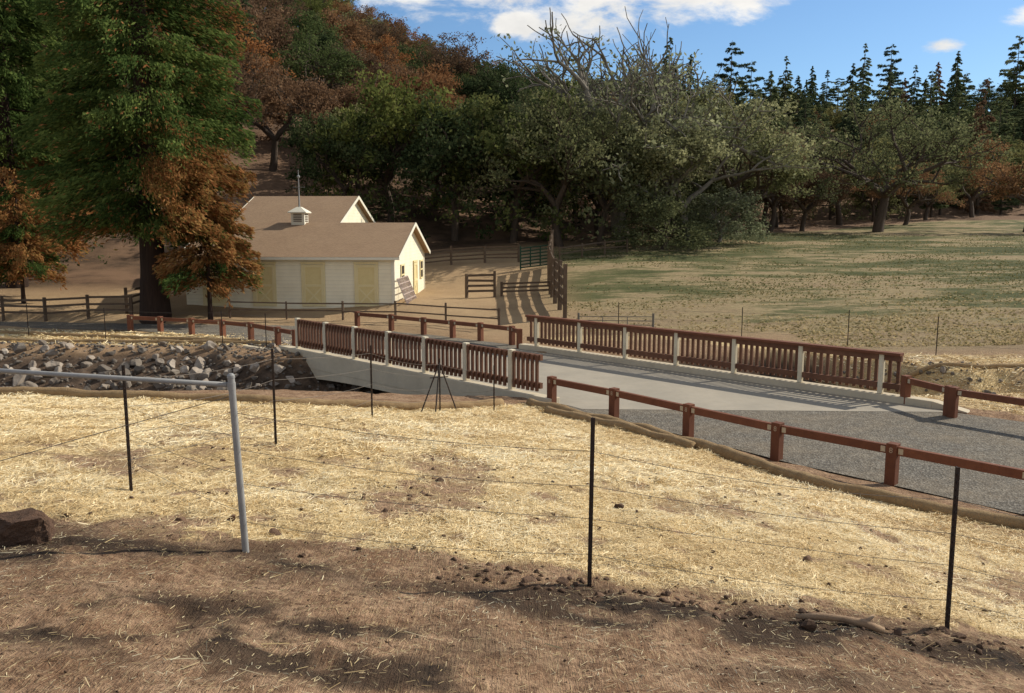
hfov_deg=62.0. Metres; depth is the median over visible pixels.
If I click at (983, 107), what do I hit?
pine tree
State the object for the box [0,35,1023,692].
ground
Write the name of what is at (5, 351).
boulder
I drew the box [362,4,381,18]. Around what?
oak tree
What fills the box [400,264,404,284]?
window
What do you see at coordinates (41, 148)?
oak tree
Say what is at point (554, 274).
wooden fence
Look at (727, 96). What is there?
oak tree
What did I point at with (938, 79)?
pine tree
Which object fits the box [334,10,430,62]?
oak tree
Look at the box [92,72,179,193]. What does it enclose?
oak tree
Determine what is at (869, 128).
oak tree
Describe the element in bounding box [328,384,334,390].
boulder
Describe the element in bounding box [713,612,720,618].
stone
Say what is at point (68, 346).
boulder
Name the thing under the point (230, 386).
wire fence
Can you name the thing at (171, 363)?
boulder
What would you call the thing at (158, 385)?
boulder
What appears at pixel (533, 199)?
oak tree
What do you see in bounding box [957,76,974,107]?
pine tree
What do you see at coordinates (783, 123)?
pine tree
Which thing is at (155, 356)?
boulder
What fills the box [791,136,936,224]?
oak tree
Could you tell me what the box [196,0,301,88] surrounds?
oak tree
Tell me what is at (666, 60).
pine tree
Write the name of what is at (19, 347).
boulder
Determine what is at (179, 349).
boulder
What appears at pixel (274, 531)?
stone
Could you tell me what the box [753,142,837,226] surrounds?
oak tree
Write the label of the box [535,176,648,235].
oak tree
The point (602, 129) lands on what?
oak tree
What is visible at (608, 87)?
oak tree
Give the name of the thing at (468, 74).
oak tree
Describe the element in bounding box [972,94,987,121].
pine tree
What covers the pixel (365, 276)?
door
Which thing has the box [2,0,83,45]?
oak tree
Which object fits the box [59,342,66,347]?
boulder
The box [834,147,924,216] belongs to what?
oak tree
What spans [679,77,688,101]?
pine tree
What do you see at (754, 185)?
oak tree
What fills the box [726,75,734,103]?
pine tree
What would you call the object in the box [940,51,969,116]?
pine tree
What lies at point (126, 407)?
wire fence
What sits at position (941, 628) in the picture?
stone
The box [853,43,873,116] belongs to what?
pine tree
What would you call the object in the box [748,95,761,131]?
pine tree
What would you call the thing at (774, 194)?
oak tree
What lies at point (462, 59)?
oak tree
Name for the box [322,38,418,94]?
oak tree
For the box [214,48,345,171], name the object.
oak tree
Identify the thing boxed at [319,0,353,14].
oak tree
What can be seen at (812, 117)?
pine tree
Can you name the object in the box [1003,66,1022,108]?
pine tree
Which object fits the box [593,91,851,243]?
oak tree
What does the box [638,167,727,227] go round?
oak tree
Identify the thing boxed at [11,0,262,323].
conifer tree
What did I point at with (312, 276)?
door
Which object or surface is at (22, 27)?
conifer tree
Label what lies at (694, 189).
oak tree
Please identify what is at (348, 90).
oak tree
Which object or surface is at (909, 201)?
oak tree
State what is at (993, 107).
pine tree
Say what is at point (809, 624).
stone
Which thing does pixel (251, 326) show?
guardrail
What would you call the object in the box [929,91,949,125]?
pine tree
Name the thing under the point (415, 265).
door
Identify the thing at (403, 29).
oak tree
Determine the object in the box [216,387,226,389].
boulder
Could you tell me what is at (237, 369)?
boulder
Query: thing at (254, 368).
boulder
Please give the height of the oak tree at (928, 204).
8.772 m
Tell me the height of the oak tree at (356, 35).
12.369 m
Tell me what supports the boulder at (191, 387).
on the ground at (618, 275)
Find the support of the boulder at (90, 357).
on the ground at (618, 275)
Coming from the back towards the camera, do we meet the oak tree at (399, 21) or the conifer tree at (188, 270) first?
the oak tree at (399, 21)
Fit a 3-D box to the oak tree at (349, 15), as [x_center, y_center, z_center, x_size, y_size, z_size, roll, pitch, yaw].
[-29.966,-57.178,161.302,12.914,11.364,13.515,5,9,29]
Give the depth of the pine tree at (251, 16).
99.20 m
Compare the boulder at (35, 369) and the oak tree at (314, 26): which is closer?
the boulder at (35, 369)
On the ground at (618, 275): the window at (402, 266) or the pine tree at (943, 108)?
the pine tree at (943, 108)
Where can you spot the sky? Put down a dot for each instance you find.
(824, 35)
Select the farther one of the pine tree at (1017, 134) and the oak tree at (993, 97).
the oak tree at (993, 97)
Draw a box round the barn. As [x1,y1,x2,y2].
[182,172,430,308]
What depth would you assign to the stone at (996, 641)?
6.58 m
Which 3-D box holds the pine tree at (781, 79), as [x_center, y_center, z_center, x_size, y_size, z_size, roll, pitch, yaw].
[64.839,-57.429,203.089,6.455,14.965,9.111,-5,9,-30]
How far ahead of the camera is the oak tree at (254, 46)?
90.90 m
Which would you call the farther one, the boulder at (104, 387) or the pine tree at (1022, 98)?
the pine tree at (1022, 98)
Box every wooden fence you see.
[0,295,133,321]
[124,276,176,313]
[228,299,499,324]
[424,244,519,264]
[465,271,495,297]
[500,281,549,295]
[547,230,566,317]
[559,239,627,259]
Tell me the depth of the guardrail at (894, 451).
17.90 m
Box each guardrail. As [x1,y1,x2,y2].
[127,315,295,346]
[354,311,521,348]
[547,376,1023,485]
[900,375,955,415]
[946,386,1023,417]
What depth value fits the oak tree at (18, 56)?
78.84 m
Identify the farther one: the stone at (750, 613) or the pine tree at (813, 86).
the pine tree at (813, 86)
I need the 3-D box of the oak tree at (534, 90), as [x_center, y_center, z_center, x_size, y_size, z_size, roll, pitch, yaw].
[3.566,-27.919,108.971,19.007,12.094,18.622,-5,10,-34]
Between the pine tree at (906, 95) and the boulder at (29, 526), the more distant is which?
the pine tree at (906, 95)
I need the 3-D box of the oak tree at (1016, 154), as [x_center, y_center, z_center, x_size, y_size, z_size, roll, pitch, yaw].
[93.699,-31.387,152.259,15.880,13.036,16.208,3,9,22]
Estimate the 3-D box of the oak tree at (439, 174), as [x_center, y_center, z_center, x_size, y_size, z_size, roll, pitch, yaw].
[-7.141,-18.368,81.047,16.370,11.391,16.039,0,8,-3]
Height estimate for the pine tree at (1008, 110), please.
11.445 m
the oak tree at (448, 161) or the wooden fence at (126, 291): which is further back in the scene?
the oak tree at (448, 161)
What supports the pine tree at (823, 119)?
on the ground at (618, 275)
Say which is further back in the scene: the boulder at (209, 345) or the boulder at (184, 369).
the boulder at (209, 345)
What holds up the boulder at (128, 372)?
on the ground at (618, 275)
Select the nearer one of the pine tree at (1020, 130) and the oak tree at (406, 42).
the oak tree at (406, 42)
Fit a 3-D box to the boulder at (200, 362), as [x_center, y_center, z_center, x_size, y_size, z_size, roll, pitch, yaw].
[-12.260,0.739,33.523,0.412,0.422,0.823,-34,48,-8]
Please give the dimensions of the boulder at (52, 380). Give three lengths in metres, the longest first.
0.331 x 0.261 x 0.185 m
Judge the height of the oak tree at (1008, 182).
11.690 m
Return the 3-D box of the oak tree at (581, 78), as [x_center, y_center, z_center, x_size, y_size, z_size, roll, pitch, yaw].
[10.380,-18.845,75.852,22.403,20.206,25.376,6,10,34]
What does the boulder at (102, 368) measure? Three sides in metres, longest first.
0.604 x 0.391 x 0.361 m
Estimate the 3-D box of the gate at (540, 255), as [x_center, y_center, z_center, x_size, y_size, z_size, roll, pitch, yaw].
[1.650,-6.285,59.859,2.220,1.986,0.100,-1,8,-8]
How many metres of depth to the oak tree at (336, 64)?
103.12 m
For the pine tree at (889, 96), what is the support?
on the ground at (618, 275)
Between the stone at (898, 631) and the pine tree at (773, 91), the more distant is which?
the pine tree at (773, 91)
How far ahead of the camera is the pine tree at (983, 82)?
213.94 m
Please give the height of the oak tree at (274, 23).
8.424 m
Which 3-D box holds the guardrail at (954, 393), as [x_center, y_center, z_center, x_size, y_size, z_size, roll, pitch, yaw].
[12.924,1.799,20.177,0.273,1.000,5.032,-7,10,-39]
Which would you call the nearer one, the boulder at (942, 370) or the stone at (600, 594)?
the stone at (600, 594)
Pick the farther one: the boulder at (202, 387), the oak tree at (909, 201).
the oak tree at (909, 201)
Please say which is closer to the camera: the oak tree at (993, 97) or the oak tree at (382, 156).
the oak tree at (382, 156)
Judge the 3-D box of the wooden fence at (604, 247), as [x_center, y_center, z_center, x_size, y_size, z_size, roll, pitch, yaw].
[6.218,-7.261,64.661,6.932,1.751,0.236,-6,10,-36]
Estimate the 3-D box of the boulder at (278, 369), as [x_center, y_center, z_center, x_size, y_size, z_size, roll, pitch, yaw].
[-8.775,0.886,31.868,0.510,0.458,0.423,24,2,-7]
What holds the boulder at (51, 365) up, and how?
on the ground at (618, 275)
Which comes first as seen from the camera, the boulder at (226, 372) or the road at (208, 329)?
the boulder at (226, 372)
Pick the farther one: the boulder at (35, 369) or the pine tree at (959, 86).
the pine tree at (959, 86)
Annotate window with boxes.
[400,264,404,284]
[420,259,422,278]
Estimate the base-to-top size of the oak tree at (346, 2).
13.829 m
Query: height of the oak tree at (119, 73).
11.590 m
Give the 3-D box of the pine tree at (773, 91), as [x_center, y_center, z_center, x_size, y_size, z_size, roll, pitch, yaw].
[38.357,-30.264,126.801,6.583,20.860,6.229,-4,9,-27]
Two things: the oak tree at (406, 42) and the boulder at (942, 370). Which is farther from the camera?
the oak tree at (406, 42)
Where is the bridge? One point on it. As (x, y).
(524, 370)
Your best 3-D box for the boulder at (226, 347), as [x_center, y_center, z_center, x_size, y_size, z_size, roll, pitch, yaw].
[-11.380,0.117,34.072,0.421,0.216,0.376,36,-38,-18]
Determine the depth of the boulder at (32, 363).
33.26 m
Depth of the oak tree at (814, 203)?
97.56 m
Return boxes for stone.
[175,517,185,520]
[227,514,235,520]
[269,528,281,535]
[521,576,536,582]
[556,576,568,585]
[595,592,604,597]
[613,503,623,508]
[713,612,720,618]
[747,611,754,615]
[799,619,816,630]
[803,555,812,562]
[893,627,901,635]
[939,626,948,631]
[950,632,966,638]
[992,640,1002,644]
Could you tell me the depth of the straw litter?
5.78 m
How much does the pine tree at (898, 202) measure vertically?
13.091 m
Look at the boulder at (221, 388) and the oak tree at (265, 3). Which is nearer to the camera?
the boulder at (221, 388)
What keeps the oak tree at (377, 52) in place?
on the ground at (618, 275)
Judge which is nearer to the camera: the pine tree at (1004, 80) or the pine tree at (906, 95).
the pine tree at (906, 95)
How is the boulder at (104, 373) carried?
on the ground at (618, 275)
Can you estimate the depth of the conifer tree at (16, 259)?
46.14 m
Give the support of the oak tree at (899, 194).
on the ground at (618, 275)
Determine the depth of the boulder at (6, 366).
33.12 m
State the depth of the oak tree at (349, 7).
176.05 m
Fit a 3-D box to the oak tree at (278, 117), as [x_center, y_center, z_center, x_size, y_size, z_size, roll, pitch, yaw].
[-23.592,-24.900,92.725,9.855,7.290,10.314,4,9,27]
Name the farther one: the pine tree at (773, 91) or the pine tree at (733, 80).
the pine tree at (733, 80)
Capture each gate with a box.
[397,277,411,303]
[403,275,416,299]
[520,245,546,269]
[577,313,654,328]
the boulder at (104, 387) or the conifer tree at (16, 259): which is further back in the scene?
the conifer tree at (16, 259)
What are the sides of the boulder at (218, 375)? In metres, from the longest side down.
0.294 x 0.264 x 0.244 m
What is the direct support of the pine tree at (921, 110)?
on the ground at (618, 275)
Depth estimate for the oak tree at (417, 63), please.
130.33 m
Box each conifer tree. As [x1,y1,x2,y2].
[0,0,116,287]
[0,177,67,302]
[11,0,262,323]
[152,168,264,319]
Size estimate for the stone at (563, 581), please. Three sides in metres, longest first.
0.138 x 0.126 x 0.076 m
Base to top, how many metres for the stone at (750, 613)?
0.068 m
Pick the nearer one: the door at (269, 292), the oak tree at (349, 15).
the door at (269, 292)
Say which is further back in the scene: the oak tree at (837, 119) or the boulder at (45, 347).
the oak tree at (837, 119)
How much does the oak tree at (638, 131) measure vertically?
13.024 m
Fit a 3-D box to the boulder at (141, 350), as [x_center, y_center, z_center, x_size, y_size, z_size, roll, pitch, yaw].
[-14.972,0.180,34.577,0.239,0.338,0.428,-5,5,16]
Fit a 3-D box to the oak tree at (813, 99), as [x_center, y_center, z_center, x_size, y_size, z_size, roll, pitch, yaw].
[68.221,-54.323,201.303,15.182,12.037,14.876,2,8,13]
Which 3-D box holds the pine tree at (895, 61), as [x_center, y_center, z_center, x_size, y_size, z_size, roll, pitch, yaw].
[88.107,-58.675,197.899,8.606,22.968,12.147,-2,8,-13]
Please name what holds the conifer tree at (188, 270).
on the ground at (618, 275)
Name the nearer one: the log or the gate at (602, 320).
the log
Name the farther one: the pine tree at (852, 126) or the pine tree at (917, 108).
the pine tree at (917, 108)
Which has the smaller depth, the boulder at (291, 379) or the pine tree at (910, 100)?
the boulder at (291, 379)
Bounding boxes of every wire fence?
[0,304,266,347]
[0,368,1023,628]
[121,345,494,510]
[618,303,1023,354]
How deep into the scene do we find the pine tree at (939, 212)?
139.29 m
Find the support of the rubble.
on the ground at (618, 275)
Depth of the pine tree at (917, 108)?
201.30 m
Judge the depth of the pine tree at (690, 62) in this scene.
165.34 m
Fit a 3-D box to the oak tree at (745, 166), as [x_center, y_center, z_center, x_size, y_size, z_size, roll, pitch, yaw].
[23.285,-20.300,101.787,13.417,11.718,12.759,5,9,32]
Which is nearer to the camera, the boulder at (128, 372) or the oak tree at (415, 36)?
the boulder at (128, 372)
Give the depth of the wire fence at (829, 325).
33.50 m
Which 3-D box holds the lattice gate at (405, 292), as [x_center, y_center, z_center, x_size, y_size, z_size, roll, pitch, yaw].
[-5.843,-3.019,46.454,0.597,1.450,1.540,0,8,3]
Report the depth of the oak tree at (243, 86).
79.76 m
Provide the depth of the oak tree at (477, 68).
138.38 m
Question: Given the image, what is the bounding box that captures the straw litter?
[0,499,1023,692]
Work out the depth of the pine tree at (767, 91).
207.63 m
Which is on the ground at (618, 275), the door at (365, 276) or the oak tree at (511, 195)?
the oak tree at (511, 195)
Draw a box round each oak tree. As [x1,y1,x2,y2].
[0,167,109,265]
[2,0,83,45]
[3,36,46,119]
[4,8,106,60]
[10,53,118,173]
[13,137,112,206]
[73,37,188,97]
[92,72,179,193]
[120,0,295,117]
[148,30,268,148]
[193,0,306,62]
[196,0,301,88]
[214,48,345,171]
[232,0,308,16]
[243,10,285,51]
[246,24,367,101]
[251,80,344,147]
[258,0,326,26]
[267,9,346,80]
[278,109,401,220]
[279,0,349,31]
[280,25,349,92]
[297,5,375,88]
[300,61,463,222]
[310,103,402,188]
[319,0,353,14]
[321,0,356,14]
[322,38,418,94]
[326,65,423,113]
[332,0,357,12]
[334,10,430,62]
[336,1,380,25]
[336,34,416,111]
[337,0,354,15]
[338,10,392,31]
[354,39,430,78]
[354,87,484,210]
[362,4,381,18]
[366,60,465,174]
[372,13,437,48]
[374,23,421,47]
[382,92,534,240]
[386,40,458,73]
[387,17,409,31]
[388,22,410,39]
[389,36,454,73]
[401,31,495,79]
[401,38,445,59]
[404,60,476,99]
[422,100,509,198]
[433,86,599,242]
[442,71,479,94]
[450,82,668,246]
[451,55,546,107]
[452,57,509,77]
[458,61,545,105]
[460,154,555,226]
[461,56,521,98]
[476,100,589,217]
[490,8,755,240]
[502,77,604,119]
[512,63,581,96]
[514,83,610,122]
[523,97,750,241]
[525,96,700,245]
[526,176,608,214]
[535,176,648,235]
[554,29,815,239]
[579,79,622,96]
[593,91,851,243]
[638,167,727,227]
[640,177,711,208]
[661,79,818,238]
[665,182,753,227]
[680,89,739,119]
[695,123,764,221]
[696,124,818,232]
[722,122,821,226]
[739,125,847,231]
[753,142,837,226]
[753,192,819,222]
[754,158,855,230]
[766,85,798,102]
[774,115,805,133]
[780,82,1019,231]
[787,91,835,117]
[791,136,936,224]
[794,105,847,140]
[800,174,864,219]
[831,156,911,221]
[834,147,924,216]
[841,150,931,215]
[846,112,910,148]
[850,161,967,224]
[911,165,964,219]
[932,139,1023,217]
[934,105,1011,163]
[959,135,1023,231]
[969,83,1023,112]
[1004,139,1023,172]
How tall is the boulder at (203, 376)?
0.434 m
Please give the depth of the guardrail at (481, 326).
37.71 m
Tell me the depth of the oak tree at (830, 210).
128.96 m
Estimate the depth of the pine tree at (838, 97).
208.02 m
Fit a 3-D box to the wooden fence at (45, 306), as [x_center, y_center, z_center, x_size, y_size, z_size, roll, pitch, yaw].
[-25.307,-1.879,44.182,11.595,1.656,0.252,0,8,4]
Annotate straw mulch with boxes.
[0,328,1023,638]
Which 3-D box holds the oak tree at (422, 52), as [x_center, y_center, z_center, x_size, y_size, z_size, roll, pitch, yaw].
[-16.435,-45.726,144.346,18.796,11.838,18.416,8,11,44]
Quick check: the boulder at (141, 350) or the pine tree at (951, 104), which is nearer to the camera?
the boulder at (141, 350)
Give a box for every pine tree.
[235,0,264,114]
[655,37,685,98]
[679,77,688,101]
[684,54,699,94]
[709,79,722,100]
[715,42,747,113]
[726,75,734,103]
[736,61,765,122]
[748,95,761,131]
[758,71,783,205]
[759,79,769,97]
[772,56,794,128]
[773,111,786,129]
[776,74,790,121]
[785,88,810,128]
[789,76,802,122]
[793,99,817,142]
[794,80,812,142]
[802,66,819,104]
[803,110,821,146]
[809,94,832,127]
[809,104,832,150]
[813,111,826,146]
[816,107,832,144]
[817,70,837,129]
[821,78,850,129]
[829,124,844,154]
[833,63,870,147]
[840,68,869,146]
[841,109,863,158]
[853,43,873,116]
[853,101,875,155]
[865,44,908,123]
[870,70,909,149]
[874,113,911,157]
[878,89,892,115]
[881,127,898,206]
[889,142,917,212]
[896,78,913,121]
[906,65,925,120]
[907,87,917,117]
[907,109,934,203]
[911,86,940,166]
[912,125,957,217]
[913,70,941,123]
[917,78,936,150]
[924,160,957,214]
[926,62,947,109]
[926,90,978,184]
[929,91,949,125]
[932,105,947,151]
[939,75,954,117]
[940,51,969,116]
[940,97,955,150]
[946,57,966,97]
[949,149,966,208]
[957,73,976,118]
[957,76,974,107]
[957,79,1001,213]
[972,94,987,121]
[972,100,1006,155]
[976,95,987,141]
[977,77,995,111]
[977,99,1018,165]
[982,152,1022,214]
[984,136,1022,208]
[987,93,1003,137]
[991,35,1023,128]
[992,99,1021,134]
[999,101,1021,152]
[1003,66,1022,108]
[1003,122,1022,164]
[1006,63,1023,131]
[1006,107,1023,148]
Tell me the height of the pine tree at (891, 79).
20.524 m
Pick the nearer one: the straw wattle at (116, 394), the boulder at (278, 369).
the straw wattle at (116, 394)
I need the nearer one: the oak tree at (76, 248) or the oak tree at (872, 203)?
the oak tree at (76, 248)
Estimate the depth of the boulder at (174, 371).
32.74 m
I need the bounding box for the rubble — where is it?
[0,341,1023,393]
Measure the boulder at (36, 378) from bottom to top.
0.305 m
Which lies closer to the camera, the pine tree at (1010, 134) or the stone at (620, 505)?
the stone at (620, 505)
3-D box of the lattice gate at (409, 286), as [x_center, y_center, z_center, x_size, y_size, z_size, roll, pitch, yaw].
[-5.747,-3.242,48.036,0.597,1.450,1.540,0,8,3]
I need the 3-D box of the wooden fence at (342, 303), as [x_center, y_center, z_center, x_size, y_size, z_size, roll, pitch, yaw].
[-7.360,-1.642,42.185,14.699,1.296,1.379,3,8,17]
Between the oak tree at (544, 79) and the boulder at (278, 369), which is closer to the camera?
the boulder at (278, 369)
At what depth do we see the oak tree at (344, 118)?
81.82 m
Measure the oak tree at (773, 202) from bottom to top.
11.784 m
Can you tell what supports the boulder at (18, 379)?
on the ground at (618, 275)
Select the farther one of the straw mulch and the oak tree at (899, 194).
the oak tree at (899, 194)
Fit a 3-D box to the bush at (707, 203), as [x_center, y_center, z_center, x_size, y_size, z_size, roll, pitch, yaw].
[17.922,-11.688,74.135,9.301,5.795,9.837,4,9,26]
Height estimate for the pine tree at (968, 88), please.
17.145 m
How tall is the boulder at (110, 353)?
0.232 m
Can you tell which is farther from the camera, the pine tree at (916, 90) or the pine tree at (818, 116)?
the pine tree at (916, 90)
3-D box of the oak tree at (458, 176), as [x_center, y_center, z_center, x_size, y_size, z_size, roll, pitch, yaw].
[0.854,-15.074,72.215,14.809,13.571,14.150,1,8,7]
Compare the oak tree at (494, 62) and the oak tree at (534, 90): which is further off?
the oak tree at (494, 62)
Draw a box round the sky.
[264,0,1023,111]
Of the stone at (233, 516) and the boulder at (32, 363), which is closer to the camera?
the stone at (233, 516)
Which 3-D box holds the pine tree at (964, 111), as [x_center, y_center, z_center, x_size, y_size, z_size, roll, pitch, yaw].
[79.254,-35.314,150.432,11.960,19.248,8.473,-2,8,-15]
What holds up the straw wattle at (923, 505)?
on the ground at (618, 275)
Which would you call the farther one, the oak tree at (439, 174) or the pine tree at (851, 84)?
the pine tree at (851, 84)
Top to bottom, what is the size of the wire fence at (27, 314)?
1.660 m
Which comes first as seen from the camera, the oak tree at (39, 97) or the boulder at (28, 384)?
the boulder at (28, 384)
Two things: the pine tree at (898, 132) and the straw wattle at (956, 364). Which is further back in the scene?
the pine tree at (898, 132)
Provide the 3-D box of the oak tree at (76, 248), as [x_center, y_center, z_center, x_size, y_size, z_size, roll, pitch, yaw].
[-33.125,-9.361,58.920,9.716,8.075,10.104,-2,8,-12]
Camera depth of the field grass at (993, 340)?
45.38 m
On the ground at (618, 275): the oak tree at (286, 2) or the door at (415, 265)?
the oak tree at (286, 2)
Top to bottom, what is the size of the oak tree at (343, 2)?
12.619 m
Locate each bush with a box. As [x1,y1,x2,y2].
[603,186,721,249]
[665,181,774,242]
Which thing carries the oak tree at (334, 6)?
on the ground at (618, 275)
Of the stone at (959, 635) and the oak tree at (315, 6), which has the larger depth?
the oak tree at (315, 6)
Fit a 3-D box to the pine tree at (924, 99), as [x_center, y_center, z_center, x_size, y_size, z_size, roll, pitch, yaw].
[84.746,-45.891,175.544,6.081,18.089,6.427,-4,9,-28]
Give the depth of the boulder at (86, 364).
33.39 m
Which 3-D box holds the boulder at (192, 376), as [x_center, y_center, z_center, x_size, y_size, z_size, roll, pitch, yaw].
[-12.090,1.097,32.671,0.512,0.668,0.532,-1,8,-9]
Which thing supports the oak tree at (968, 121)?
on the ground at (618, 275)
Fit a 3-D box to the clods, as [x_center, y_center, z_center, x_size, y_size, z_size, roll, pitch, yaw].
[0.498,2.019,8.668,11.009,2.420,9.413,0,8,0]
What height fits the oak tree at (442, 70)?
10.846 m
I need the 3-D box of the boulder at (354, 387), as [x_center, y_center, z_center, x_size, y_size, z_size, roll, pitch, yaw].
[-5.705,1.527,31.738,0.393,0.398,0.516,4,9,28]
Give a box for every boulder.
[0,508,55,547]
[2,348,8,353]
[3,364,10,368]
[13,374,29,386]
[14,343,26,352]
[20,381,37,386]
[28,360,36,367]
[29,367,40,378]
[34,375,42,380]
[38,339,46,344]
[40,345,49,350]
[45,349,59,354]
[46,361,62,370]
[48,378,57,383]
[54,366,61,371]
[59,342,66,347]
[65,343,74,349]
[80,361,92,367]
[86,355,94,360]
[97,364,111,371]
[97,371,110,381]
[100,384,109,390]
[105,351,115,354]
[110,382,117,389]
[117,362,129,369]
[117,368,131,375]
[126,381,131,387]
[129,359,141,365]
[134,366,144,373]
[137,347,146,353]
[152,354,158,359]
[153,383,164,388]
[155,358,163,365]
[162,365,170,372]
[167,359,174,368]
[170,369,180,374]
[175,346,183,352]
[180,365,188,372]
[186,385,198,390]
[189,367,202,379]
[194,357,205,368]
[198,368,211,380]
[198,386,206,389]
[204,340,216,350]
[215,373,221,379]
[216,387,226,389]
[223,345,231,350]
[223,360,231,365]
[223,369,231,375]
[233,364,241,373]
[245,382,251,389]
[249,362,258,372]
[271,364,285,373]
[285,376,295,383]
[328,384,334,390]
[351,385,363,391]
[940,366,945,373]
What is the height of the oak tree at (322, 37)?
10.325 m
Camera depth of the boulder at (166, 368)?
32.85 m
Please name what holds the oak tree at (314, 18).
on the ground at (618, 275)
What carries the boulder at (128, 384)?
on the ground at (618, 275)
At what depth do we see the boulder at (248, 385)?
31.23 m
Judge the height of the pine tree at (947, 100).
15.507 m
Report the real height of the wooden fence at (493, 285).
1.735 m
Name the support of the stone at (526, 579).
on the ground at (618, 275)
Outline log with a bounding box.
[796,612,884,633]
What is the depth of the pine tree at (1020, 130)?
185.93 m
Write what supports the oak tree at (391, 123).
on the ground at (618, 275)
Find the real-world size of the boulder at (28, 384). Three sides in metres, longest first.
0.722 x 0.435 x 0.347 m
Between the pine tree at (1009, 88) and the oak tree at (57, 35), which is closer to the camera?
the oak tree at (57, 35)
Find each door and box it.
[202,264,226,305]
[252,262,276,305]
[300,262,325,306]
[353,262,378,306]
[413,260,417,293]
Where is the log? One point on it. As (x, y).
(866, 623)
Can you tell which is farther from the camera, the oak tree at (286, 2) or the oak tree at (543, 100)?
the oak tree at (286, 2)
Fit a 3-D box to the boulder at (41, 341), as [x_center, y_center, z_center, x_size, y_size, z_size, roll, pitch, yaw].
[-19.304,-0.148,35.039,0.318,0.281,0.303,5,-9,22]
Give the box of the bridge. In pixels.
[243,315,969,412]
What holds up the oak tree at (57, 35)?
on the ground at (618, 275)
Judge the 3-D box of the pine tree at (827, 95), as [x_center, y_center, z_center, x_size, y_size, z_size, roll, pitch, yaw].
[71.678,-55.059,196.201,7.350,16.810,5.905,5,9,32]
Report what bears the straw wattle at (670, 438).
on the ground at (618, 275)
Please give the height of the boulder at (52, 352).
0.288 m
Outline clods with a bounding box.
[1,434,1023,692]
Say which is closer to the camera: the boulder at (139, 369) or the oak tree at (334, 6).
the boulder at (139, 369)
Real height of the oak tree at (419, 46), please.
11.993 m
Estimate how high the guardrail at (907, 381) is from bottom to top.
1.000 m
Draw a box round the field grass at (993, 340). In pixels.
[554,232,1023,346]
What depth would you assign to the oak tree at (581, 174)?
67.33 m
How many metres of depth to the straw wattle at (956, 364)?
29.19 m
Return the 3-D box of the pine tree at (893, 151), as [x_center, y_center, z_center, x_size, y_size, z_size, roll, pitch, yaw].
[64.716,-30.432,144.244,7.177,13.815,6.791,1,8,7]
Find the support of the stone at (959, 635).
on the ground at (618, 275)
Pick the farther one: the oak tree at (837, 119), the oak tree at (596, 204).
the oak tree at (837, 119)
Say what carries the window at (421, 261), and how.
in the barn
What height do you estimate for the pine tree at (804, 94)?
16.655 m
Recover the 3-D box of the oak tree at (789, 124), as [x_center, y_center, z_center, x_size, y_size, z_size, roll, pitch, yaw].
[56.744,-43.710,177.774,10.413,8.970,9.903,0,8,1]
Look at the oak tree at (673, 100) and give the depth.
73.92 m
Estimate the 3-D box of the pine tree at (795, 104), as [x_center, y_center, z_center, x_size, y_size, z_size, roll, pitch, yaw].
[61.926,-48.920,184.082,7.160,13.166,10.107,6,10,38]
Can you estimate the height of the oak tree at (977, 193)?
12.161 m
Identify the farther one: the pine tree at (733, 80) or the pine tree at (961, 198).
the pine tree at (733, 80)
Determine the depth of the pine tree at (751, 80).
174.61 m
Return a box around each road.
[0,322,516,349]
[567,405,1023,514]
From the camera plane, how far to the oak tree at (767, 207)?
107.01 m
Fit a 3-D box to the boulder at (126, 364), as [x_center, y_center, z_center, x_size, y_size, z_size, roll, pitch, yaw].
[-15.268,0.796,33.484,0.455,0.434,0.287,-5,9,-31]
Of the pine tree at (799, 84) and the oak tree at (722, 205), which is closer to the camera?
the oak tree at (722, 205)
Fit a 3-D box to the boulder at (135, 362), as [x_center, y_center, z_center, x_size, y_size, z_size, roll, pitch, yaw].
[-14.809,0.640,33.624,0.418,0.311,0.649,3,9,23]
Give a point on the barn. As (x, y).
(328, 249)
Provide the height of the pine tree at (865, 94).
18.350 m
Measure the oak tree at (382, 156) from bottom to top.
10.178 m
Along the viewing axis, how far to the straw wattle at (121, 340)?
35.84 m
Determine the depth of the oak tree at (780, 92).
212.15 m
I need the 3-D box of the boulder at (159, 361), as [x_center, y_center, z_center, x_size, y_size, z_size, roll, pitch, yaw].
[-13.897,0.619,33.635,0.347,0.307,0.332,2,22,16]
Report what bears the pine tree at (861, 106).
on the ground at (618, 275)
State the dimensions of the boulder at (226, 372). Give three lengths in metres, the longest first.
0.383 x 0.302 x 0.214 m
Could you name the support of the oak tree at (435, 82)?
on the ground at (618, 275)
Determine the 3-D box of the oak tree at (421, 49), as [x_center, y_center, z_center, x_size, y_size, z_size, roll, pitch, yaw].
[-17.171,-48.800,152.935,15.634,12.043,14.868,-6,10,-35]
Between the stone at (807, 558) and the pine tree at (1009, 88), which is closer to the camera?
the stone at (807, 558)
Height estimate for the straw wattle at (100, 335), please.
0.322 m
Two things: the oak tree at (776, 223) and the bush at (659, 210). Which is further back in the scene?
the oak tree at (776, 223)
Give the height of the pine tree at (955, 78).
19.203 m
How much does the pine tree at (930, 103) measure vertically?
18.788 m
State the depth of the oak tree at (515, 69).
122.17 m
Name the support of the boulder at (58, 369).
on the ground at (618, 275)
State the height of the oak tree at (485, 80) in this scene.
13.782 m
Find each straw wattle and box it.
[0,330,240,340]
[0,337,271,344]
[0,386,503,410]
[526,398,1023,528]
[544,406,695,448]
[869,362,1023,389]
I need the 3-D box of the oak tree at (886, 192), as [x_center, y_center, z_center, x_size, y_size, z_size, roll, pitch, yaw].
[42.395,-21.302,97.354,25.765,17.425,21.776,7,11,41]
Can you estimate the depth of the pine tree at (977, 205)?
139.33 m
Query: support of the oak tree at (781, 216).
on the ground at (618, 275)
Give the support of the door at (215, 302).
in the barn

